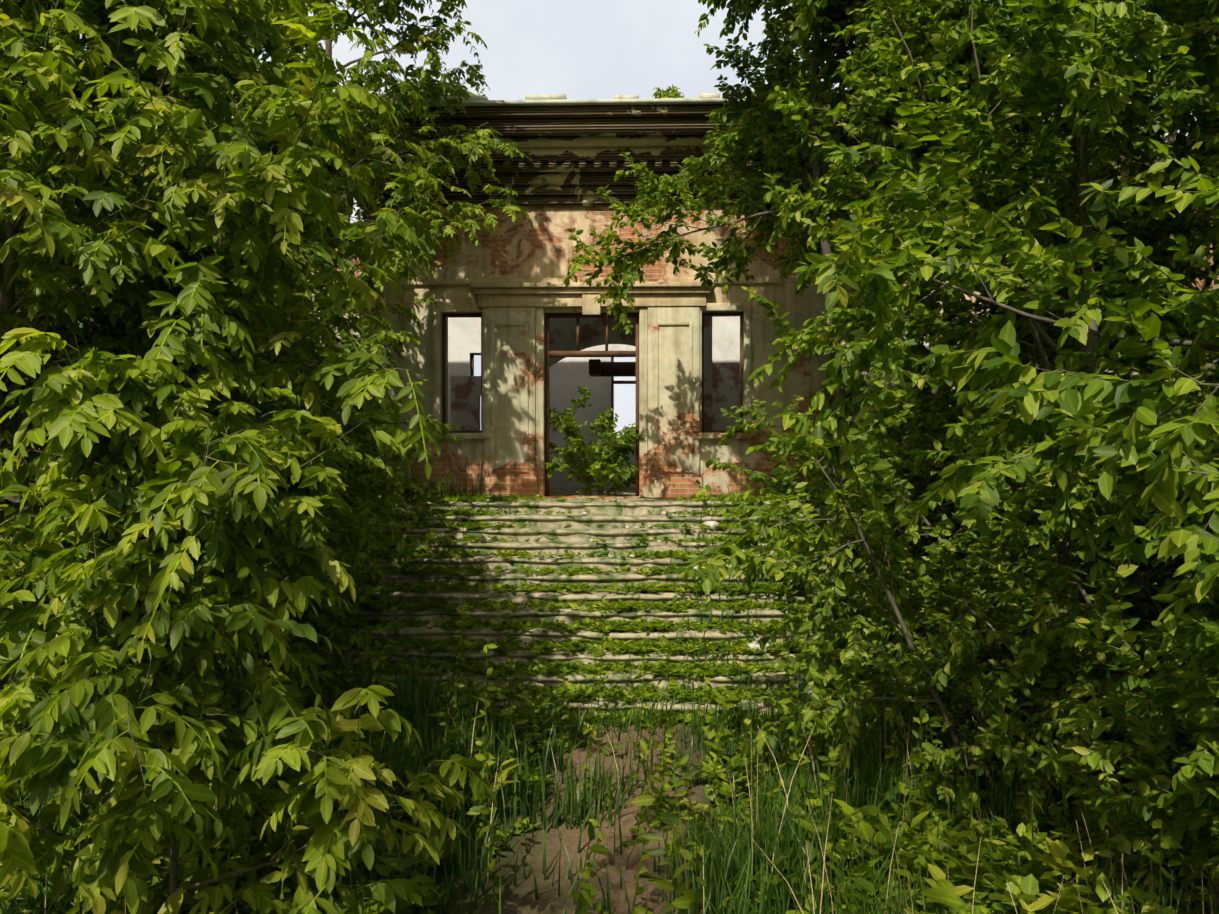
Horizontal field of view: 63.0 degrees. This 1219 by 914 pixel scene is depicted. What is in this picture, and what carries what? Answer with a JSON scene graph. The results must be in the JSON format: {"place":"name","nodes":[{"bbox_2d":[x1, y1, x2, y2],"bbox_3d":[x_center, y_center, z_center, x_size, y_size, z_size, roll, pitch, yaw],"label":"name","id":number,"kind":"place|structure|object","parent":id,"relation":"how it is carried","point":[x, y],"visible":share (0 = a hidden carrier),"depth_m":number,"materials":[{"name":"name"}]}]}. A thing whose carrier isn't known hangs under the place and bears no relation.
{"place":"outdoors","nodes":[
{"label":"outdoors","id":0,"kind":"place"},
{"bbox_2d":[283,469,844,714],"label":"ivy","id":1,"kind":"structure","parent":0,"point":[479,489],"depth_m":10.19,"materials":[{"name":"green plant"}]},
{"bbox_2d":[12,609,1136,913],"bbox_3d":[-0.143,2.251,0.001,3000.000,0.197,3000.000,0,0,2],"label":"ground","id":2,"kind":"structure","parent":0,"point":[520,899],"depth_m":5.73,"materials":[{"name":"soil"}]},
{"bbox_2d":[11,30,262,504],"bbox_3d":[-6.392,-2.753,12.056,6.117,10.302,6.727,0,0,2],"label":"tree","id":3,"kind":"object","parent":2,"relation":"on","point":[22,284],"depth_m":11.66,"materials":[{"name":"green plant"}]},
{"bbox_2d":[0,5,350,571],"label":"tree","id":4,"kind":"object","parent":2,"relation":"on","point":[203,161],"depth_m":7.36,"materials":[{"name":"green plant"}]},
{"bbox_2d":[0,0,440,708],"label":"tree","id":5,"kind":"object","parent":2,"relation":"on","point":[242,236],"visible":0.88,"depth_m":5.01,"materials":[{"name":"green plant"}]},
{"bbox_2d":[0,284,456,804],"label":"bush","id":6,"kind":"object","parent":2,"relation":"on","point":[366,567],"visible":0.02,"depth_m":7.07,"materials":[{"name":"green plant"}]},
{"bbox_2d":[24,274,463,684],"bbox_3d":[-3.740,0.350,9.273,4.626,4.513,4.096,0,0,2],"label":"bush","id":7,"kind":"object","parent":2,"relation":"on","point":[355,472],"visible":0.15,"depth_m":9.52,"materials":[{"name":"green plant"}]},
{"bbox_2d":[0,327,496,913],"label":"bush","id":8,"kind":"object","parent":2,"relation":"on","point":[136,613],"visible":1,"depth_m":3.83,"materials":[{"name":"green plant"}]},
{"bbox_2d":[0,0,532,454],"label":"tree","id":9,"kind":"object","parent":2,"relation":"on","point":[363,110],"visible":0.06,"depth_m":11.18,"materials":[{"name":"green plant"}]},
{"bbox_2d":[219,340,435,608],"bbox_3d":[-4.418,0.247,12.357,4.229,4.336,5.309,0,0,2],"label":"bush","id":10,"kind":"object","parent":2,"relation":"on","point":[353,490],"visible":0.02,"depth_m":12.43,"materials":[{"name":"green plant"}]},
{"bbox_2d":[155,0,532,517],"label":"tree","id":11,"kind":"object","parent":2,"relation":"on","point":[483,144],"visible":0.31,"depth_m":12.15,"materials":[{"name":"green plant"}]},
{"bbox_2d":[281,500,836,716],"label":"stairs","id":12,"kind":"structure","parent":2,"relation":"on","point":[584,530],"depth_m":10.41,"materials":[{"name":"stone"}]},
{"bbox_2d":[277,493,888,727],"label":"step weeds","id":13,"kind":"object","parent":12,"relation":"on","point":[582,692],"depth_m":9.87,"materials":[{"name":"green plant"}]},
{"bbox_2d":[348,492,858,696],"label":"rubble stones","id":14,"kind":"object","parent":12,"relation":"on","point":[752,645],"visible":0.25,"depth_m":11.21,"materials":[{"name":"stone"}]},
{"bbox_2d":[5,487,1210,625],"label":"floor","id":15,"kind":"structure","parent":2,"relation":"on","point":[562,491],"depth_m":15.65,"materials":[{"name":"stone"}]},
{"bbox_2d":[546,386,643,495],"bbox_3d":[-0.109,-0.152,14.743,1.831,1.759,1.829,0,0,2],"label":"bush","id":16,"kind":"object","parent":15,"relation":"on","point":[609,455],"visible":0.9,"depth_m":14.44,"materials":[{"name":"green plant"}]},
{"bbox_2d":[4,234,1218,493],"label":"wing walls","id":17,"kind":"structure","parent":15,"relation":"on","point":[850,290],"depth_m":15.80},
{"bbox_2d":[324,104,846,211],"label":"bay cornice","id":18,"kind":"structure","parent":17,"relation":"on","point":[572,152],"depth_m":13.83,"materials":[{"name":"beige stone"}]},
{"bbox_2d":[421,78,484,99],"bbox_3d":[-2.221,-4.959,13.903,0.994,0.700,0.646,0,0,-39],"label":"roof bush","id":19,"kind":"object","parent":18,"relation":"on","point":[469,93],"visible":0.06,"depth_m":13.84,"materials":[{"name":"green plant"}]},
{"bbox_2d":[388,93,764,106],"bbox_3d":[-0.358,-5.087,14.762,8.630,0.645,2.700,0,0,2],"label":"roof edge","id":20,"kind":"object","parent":18,"relation":"on","point":[562,99],"visible":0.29,"depth_m":13.43,"materials":[{"name":"beige concrete"}]},
{"bbox_2d":[652,84,683,98],"bbox_3d":[0.842,-4.913,13.791,0.559,0.548,0.700,0,0,34],"label":"roof bush","id":21,"kind":"object","parent":18,"relation":"on","point":[662,93],"visible":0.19,"depth_m":13.79,"materials":[{"name":"green plant"}]},
{"bbox_2d":[361,277,824,497],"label":"facade trim","id":22,"kind":"structure","parent":17,"relation":"attached to","point":[512,311],"depth_m":14.22,"materials":[{"name":"paint"}]},
{"bbox_2d":[443,312,742,495],"bbox_3d":[-0.251,-0.758,14.489,4.356,2.658,0.140,0,0,2],"label":"door and window frames","id":23,"kind":"structure","parent":17,"relation":"attached to","point":[578,353],"depth_m":14.44,"materials":[{"name":"brown wood"}]},
{"bbox_2d":[153,138,1217,226],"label":"cornice wings","id":24,"kind":"object","parent":17,"relation":"on","point":[1125,174],"depth_m":15.23},
{"bbox_2d":[549,317,711,429],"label":"arch wall","id":25,"kind":"structure","parent":15,"relation":"on","point":[562,334],"depth_m":17.21,"materials":[{"name":"paint"}]},
{"bbox_2d":[589,359,635,376],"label":"beam","id":26,"kind":"structure","parent":25,"relation":"attached to","point":[598,368],"depth_m":18.10,"materials":[{"name":"brown wood"}]},
{"bbox_2d":[318,315,1214,487],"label":"back wall","id":27,"kind":"structure","parent":15,"relation":"on","point":[568,376],"depth_m":19.32,"materials":[{"name":"paint"}]},
{"bbox_2d":[471,353,635,432],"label":"frame back windows","id":28,"kind":"structure","parent":27,"relation":"attached to","point":[613,382],"depth_m":19.40,"materials":[{"name":"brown wood"}]},
{"bbox_2d":[0,520,1216,913],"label":"ground weeds","id":29,"kind":"object","parent":2,"relation":"on","point":[966,892],"depth_m":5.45,"materials":[{"name":"green plant"}]},
{"bbox_2d":[0,461,1218,913],"bbox_3d":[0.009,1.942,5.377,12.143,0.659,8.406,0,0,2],"label":"grass","id":30,"kind":"structure","parent":2,"relation":"on","point":[730,866],"depth_m":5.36,"materials":[{"name":"green plant"}]},
{"bbox_2d":[1,590,1218,913],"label":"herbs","id":31,"kind":"object","parent":2,"relation":"on","point":[585,898],"visible":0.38,"depth_m":5.48,"materials":[{"name":"green plant"}]},
{"bbox_2d":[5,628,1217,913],"bbox_3d":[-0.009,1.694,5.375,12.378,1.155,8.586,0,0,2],"label":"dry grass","id":32,"kind":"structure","parent":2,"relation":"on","point":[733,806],"depth_m":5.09,"materials":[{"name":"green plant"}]},
{"bbox_2d":[562,0,1031,652],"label":"tree","id":33,"kind":"object","parent":2,"relation":"on","point":[828,16],"visible":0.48,"depth_m":11.05,"materials":[{"name":"green plant"}]},
{"bbox_2d":[718,331,1062,683],"bbox_3d":[3.013,0.523,10.022,3.313,3.962,3.989,0,0,-35],"label":"bush","id":34,"kind":"object","parent":2,"relation":"on","point":[926,417],"visible":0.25,"depth_m":9.44,"materials":[{"name":"green plant"}]},
{"bbox_2d":[673,329,1218,830],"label":"bush","id":35,"kind":"object","parent":2,"relation":"on","point":[969,599],"visible":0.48,"depth_m":6.35,"materials":[{"name":"green plant"}]},
{"bbox_2d":[677,6,1218,595],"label":"tree","id":36,"kind":"object","parent":2,"relation":"on","point":[717,162],"visible":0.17,"depth_m":10.49,"materials":[{"name":"green plant"}]},
{"bbox_2d":[741,0,1218,679],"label":"tree","id":37,"kind":"object","parent":2,"relation":"on","point":[1099,98],"visible":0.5,"depth_m":6.64,"materials":[{"name":"green plant"}]},
{"bbox_2d":[763,0,1218,607],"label":"tree","id":38,"kind":"object","parent":2,"relation":"on","point":[1159,238],"visible":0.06,"depth_m":8.88,"materials":[{"name":"green plant"}]},
{"bbox_2d":[772,0,1218,635],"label":"tree","id":39,"kind":"object","parent":2,"relation":"on","point":[1048,402],"visible":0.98,"depth_m":4.03,"materials":[{"name":"green plant"}]},
{"bbox_2d":[842,18,1218,587],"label":"tree","id":40,"kind":"object","parent":2,"relation":"on","point":[1172,137],"depth_m":12.84,"materials":[{"name":"green plant"}]},
{"bbox_2d":[923,234,1218,870],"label":"bush","id":41,"kind":"object","parent":2,"relation":"on","point":[1176,722],"visible":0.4,"depth_m":5.66,"materials":[{"name":"green plant"}]},
{"bbox_2d":[939,329,1218,728],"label":"bush","id":42,"kind":"object","parent":2,"relation":"on","point":[1209,390],"visible":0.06,"depth_m":7.13,"materials":[{"name":"green plant"}]},
{"bbox_2d":[1052,556,1218,913],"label":"bush","id":43,"kind":"object","parent":2,"relation":"on","point":[1155,794],"visible":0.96,"depth_m":4.31,"materials":[{"name":"green plant"}]},
{"bbox_2d":[1137,36,1211,215],"bbox_3d":[8.703,-4.057,9.411,7.881,12.926,7.560,0,0,38],"label":"tree","id":44,"kind":"object","parent":2,"relation":"on","point":[1181,139],"visible":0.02,"depth_m":8.06,"materials":[{"name":"green plant"}]},
{"bbox_2d":[364,205,816,497],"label":"facade wall","id":45,"kind":"structure","parent":0,"point":[545,248],"depth_m":14.32,"materials":[{"name":"beige paint"}]},
{"bbox_2d":[451,363,739,430],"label":"partition walls","id":46,"kind":"structure","parent":0,"point":[465,401],"depth_m":18.34,"materials":[{"name":"paint"}]},
{"bbox_2d":[80,0,1196,436],"label":"sky","id":47,"kind":"structure","parent":0,"point":[577,49],"materials":[{"name":"white"}]}
]}

